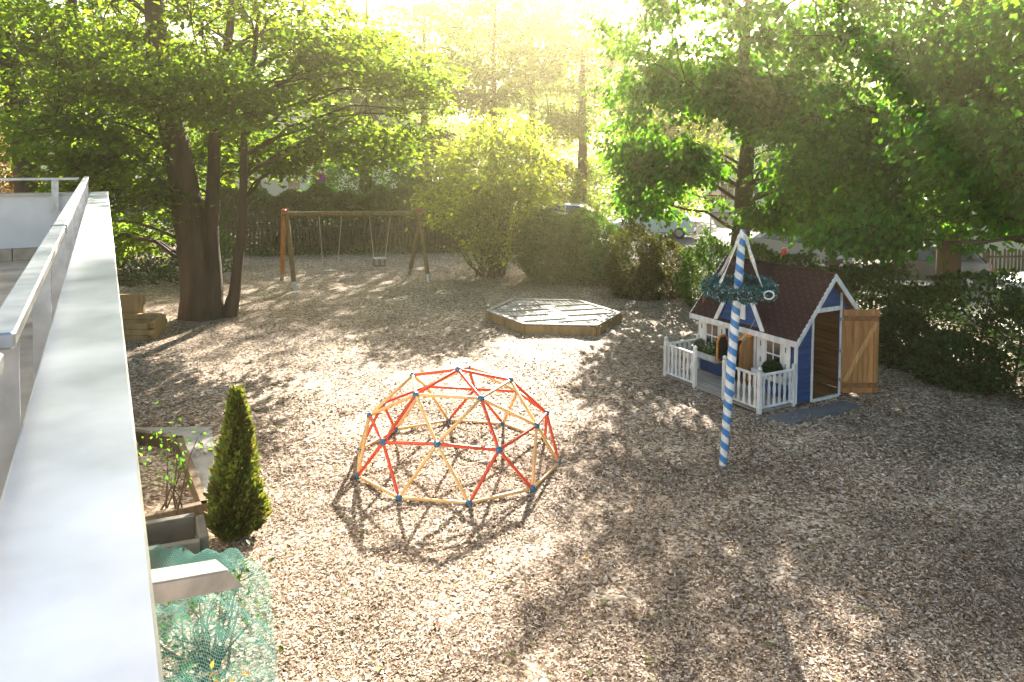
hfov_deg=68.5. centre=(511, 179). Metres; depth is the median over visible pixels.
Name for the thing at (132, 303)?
timber screen
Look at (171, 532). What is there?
concrete trough
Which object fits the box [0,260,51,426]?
terrace floor
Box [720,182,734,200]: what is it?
window
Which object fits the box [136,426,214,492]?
paving slab
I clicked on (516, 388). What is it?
climbing dome
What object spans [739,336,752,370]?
door leaf
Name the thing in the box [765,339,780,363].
window
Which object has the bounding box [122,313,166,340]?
timber planter
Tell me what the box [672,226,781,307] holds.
shrub
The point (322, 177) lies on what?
no stopping sign
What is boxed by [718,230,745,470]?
maypole
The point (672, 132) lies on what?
maple tree
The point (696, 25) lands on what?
sky
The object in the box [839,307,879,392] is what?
side door
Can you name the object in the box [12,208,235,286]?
shrub
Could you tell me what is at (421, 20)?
maple tree
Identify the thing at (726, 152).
window
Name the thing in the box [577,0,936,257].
linden tree
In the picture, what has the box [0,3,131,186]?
maple tree
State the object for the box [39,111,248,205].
apartment house
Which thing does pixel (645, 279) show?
conifer shrub
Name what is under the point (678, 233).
parked car
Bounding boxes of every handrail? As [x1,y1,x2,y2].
[0,176,88,499]
[0,177,78,211]
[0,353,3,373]
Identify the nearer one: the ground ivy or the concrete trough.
the concrete trough
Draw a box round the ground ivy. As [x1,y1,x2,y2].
[220,230,542,256]
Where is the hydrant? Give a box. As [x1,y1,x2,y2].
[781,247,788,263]
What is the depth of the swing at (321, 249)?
25.80 m
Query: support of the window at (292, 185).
in the apartment house at (274, 189)
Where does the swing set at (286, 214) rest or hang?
on the ground
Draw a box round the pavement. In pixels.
[158,234,1023,339]
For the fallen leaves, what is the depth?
8.53 m
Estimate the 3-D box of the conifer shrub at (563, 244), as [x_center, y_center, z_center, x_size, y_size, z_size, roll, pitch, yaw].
[2.049,2.306,26.640,4.358,2.791,3.316,1,2,0]
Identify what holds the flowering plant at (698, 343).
on the playhouse
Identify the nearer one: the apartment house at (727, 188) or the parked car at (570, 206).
the parked car at (570, 206)
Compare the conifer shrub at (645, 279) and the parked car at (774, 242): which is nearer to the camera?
the conifer shrub at (645, 279)
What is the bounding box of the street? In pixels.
[110,206,1011,319]
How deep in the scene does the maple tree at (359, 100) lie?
41.89 m
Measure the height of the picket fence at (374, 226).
1.479 m
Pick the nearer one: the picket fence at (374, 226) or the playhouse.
the playhouse
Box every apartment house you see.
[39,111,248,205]
[248,86,419,201]
[696,94,931,211]
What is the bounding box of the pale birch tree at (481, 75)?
[406,0,582,199]
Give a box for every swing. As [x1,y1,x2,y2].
[318,216,341,271]
[369,216,389,266]
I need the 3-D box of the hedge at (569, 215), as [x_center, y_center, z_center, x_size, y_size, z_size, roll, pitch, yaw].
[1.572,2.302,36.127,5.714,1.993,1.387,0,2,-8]
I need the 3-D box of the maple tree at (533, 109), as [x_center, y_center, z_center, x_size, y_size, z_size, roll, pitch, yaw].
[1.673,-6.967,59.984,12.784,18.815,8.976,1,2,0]
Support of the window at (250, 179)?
in the apartment house at (274, 189)
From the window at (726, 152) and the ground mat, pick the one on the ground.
the ground mat
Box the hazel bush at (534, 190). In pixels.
[396,103,573,277]
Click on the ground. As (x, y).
(466, 289)
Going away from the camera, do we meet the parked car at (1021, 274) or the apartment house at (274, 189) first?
the parked car at (1021, 274)
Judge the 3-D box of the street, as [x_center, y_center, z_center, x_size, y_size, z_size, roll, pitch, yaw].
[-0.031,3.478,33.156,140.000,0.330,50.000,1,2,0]
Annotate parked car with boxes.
[548,203,592,217]
[612,209,695,238]
[751,230,850,267]
[843,242,992,291]
[996,272,1023,294]
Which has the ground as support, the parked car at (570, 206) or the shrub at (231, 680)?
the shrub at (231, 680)
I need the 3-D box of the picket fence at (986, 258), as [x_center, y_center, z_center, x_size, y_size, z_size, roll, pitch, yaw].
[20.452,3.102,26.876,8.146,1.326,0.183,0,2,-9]
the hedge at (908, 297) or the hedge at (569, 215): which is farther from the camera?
the hedge at (569, 215)
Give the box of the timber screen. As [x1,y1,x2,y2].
[120,294,144,312]
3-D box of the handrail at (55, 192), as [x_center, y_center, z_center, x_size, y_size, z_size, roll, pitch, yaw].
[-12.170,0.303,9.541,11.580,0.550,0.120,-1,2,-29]
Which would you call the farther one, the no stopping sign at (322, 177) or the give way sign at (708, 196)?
the no stopping sign at (322, 177)
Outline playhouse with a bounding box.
[663,255,879,414]
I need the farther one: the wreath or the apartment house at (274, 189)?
the apartment house at (274, 189)
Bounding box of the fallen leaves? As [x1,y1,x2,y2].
[210,304,953,681]
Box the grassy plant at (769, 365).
[761,359,782,376]
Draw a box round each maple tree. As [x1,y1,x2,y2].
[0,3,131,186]
[130,2,342,229]
[283,0,463,220]
[356,0,489,190]
[457,0,608,207]
[511,0,662,202]
[586,19,739,206]
[716,0,888,177]
[857,20,1021,115]
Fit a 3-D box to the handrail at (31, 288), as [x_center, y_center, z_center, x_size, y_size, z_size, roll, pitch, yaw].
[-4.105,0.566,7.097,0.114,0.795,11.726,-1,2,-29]
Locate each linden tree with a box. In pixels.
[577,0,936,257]
[744,0,1023,311]
[772,0,1023,269]
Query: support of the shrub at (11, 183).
on the ground
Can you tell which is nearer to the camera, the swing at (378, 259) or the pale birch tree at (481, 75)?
the swing at (378, 259)
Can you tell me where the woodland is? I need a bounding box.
[0,49,937,191]
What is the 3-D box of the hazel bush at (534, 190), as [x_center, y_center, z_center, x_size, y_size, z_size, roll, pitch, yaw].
[-0.863,0.392,27.352,6.364,6.431,5.344,1,2,0]
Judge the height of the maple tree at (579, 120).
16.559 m
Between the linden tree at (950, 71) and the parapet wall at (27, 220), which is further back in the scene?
the linden tree at (950, 71)
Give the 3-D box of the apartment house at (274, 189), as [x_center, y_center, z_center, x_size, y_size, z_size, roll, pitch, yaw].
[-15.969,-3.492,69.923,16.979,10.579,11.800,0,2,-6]
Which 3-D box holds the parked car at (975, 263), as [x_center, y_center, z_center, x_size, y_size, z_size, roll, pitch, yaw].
[13.974,2.970,26.127,4.400,1.490,2.030,1,2,5]
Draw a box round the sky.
[1,0,1002,154]
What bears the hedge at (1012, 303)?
on the ground
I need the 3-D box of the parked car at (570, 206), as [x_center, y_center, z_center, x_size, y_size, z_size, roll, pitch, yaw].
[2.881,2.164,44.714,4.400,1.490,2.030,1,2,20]
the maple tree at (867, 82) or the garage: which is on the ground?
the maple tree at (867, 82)
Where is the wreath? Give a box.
[698,234,778,305]
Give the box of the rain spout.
[151,559,242,603]
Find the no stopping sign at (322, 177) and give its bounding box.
[315,173,326,217]
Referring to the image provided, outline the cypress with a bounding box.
[202,384,273,542]
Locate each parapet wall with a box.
[0,191,163,681]
[0,192,88,261]
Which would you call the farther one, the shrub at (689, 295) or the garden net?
the shrub at (689, 295)
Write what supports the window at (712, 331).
in the playhouse
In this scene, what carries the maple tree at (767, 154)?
on the ground
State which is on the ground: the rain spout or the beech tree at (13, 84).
the beech tree at (13, 84)
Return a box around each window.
[249,176,261,185]
[287,176,300,190]
[705,322,718,353]
[720,146,735,163]
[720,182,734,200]
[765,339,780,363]
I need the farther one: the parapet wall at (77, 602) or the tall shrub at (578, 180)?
the tall shrub at (578, 180)
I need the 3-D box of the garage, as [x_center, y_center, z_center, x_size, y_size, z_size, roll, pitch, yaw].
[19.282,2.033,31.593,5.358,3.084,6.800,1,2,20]
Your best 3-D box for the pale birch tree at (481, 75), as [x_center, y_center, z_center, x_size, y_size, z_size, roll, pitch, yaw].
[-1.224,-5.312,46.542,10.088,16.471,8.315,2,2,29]
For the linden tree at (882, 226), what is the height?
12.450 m
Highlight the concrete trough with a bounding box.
[145,513,208,569]
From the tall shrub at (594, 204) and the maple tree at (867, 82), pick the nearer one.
the maple tree at (867, 82)
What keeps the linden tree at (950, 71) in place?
on the ground
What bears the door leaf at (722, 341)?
in the playhouse
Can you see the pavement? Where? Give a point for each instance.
(970, 322)
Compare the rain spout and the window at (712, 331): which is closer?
the rain spout
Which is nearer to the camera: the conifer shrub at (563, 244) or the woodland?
the conifer shrub at (563, 244)
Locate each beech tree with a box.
[0,0,248,192]
[0,0,473,321]
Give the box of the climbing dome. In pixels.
[355,364,561,505]
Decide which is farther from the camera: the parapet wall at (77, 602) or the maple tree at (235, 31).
the maple tree at (235, 31)
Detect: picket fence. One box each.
[219,218,581,254]
[982,248,1023,285]
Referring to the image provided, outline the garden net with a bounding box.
[148,544,278,681]
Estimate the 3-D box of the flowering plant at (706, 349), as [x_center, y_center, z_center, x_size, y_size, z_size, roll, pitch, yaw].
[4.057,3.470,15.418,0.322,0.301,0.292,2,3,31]
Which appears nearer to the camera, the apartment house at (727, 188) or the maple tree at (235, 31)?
the maple tree at (235, 31)
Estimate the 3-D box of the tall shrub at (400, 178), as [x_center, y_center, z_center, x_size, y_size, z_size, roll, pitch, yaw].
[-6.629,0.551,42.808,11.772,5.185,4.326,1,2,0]
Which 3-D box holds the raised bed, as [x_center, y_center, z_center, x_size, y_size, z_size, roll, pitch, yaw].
[-4.784,4.024,10.208,0.840,0.396,3.208,-1,3,-30]
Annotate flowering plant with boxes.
[693,338,705,350]
[702,341,715,354]
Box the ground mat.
[766,400,860,424]
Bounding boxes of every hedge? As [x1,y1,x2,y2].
[219,181,494,251]
[494,207,603,245]
[765,252,975,357]
[914,268,1023,400]
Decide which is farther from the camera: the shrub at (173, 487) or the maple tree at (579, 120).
the maple tree at (579, 120)
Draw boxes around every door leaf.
[716,334,727,362]
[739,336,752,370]
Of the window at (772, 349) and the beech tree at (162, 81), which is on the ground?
the beech tree at (162, 81)
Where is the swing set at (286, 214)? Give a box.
[280,208,430,290]
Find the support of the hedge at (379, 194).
on the ground
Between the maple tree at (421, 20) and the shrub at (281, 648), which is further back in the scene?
the maple tree at (421, 20)
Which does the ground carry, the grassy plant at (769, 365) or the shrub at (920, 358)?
the shrub at (920, 358)
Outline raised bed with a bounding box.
[135,428,207,532]
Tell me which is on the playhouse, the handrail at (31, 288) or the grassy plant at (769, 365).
the grassy plant at (769, 365)
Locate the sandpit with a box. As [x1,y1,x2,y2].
[486,298,621,335]
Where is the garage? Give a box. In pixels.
[919,198,1023,271]
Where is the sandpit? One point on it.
(557, 316)
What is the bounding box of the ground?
[0,155,1023,681]
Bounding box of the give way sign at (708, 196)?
[703,192,720,262]
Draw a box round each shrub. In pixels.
[0,135,41,192]
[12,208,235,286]
[137,402,217,534]
[156,540,286,681]
[192,643,249,681]
[298,147,491,229]
[476,152,587,217]
[509,206,630,286]
[563,140,713,220]
[601,218,698,300]
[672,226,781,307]
[878,300,1018,395]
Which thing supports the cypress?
on the ground

